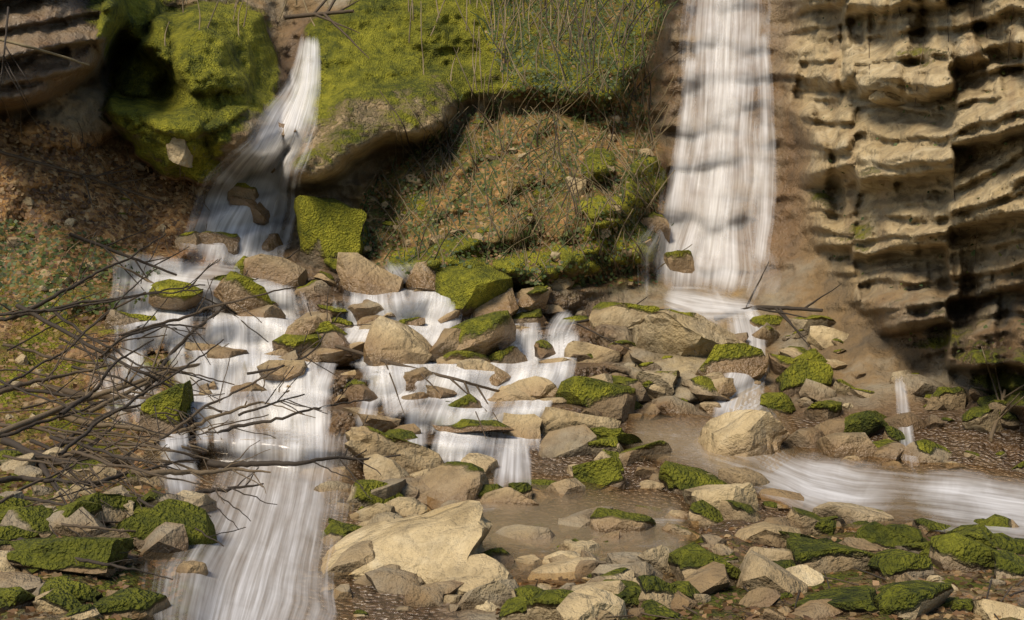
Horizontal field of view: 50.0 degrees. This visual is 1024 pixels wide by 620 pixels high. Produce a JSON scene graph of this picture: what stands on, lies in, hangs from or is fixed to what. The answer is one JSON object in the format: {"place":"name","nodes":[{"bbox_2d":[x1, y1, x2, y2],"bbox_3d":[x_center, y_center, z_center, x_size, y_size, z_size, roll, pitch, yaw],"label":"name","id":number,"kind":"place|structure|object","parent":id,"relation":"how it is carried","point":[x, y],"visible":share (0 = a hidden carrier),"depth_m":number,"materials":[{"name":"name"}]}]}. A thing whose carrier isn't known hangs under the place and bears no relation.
{"place":"outdoors","nodes":[
{"label":"outdoors","id":0,"kind":"place"},
{"bbox_2d":[0,0,1023,619],"bbox_3d":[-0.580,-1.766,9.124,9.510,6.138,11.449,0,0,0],"label":"rocky terrain","id":1,"kind":"structure","parent":0,"point":[212,94],"depth_m":10.57,"materials":[{"name":"brown stone"}]},
{"bbox_2d":[0,91,1023,619],"bbox_3d":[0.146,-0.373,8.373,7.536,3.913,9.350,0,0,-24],"label":"boulders","id":2,"kind":"object","parent":1,"relation":"on","point":[424,555],"visible":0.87,"depth_m":6.81,"materials":[{"name":"beige stone"}]},
{"bbox_2d":[0,0,1023,619],"bbox_3d":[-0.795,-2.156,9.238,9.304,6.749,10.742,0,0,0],"label":"twigs","id":3,"kind":"object","parent":1,"relation":"on","point":[64,458],"visible":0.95,"depth_m":9.76,"materials":[{"name":"brown wood"}]},
{"bbox_2d":[0,0,1023,619],"bbox_3d":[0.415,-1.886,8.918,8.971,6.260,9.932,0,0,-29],"label":"fallen leaves","id":4,"kind":"object","parent":1,"relation":"on","point":[50,264],"visible":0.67,"depth_m":10.64,"materials":[{"name":"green plant"}]},
{"bbox_2d":[105,0,1023,619],"bbox_3d":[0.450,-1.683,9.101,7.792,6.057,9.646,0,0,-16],"label":"water stream","id":5,"kind":"structure","parent":1,"relation":"on","point":[257,582],"depth_m":8.89,"materials":[{"name":"water"}]}
]}

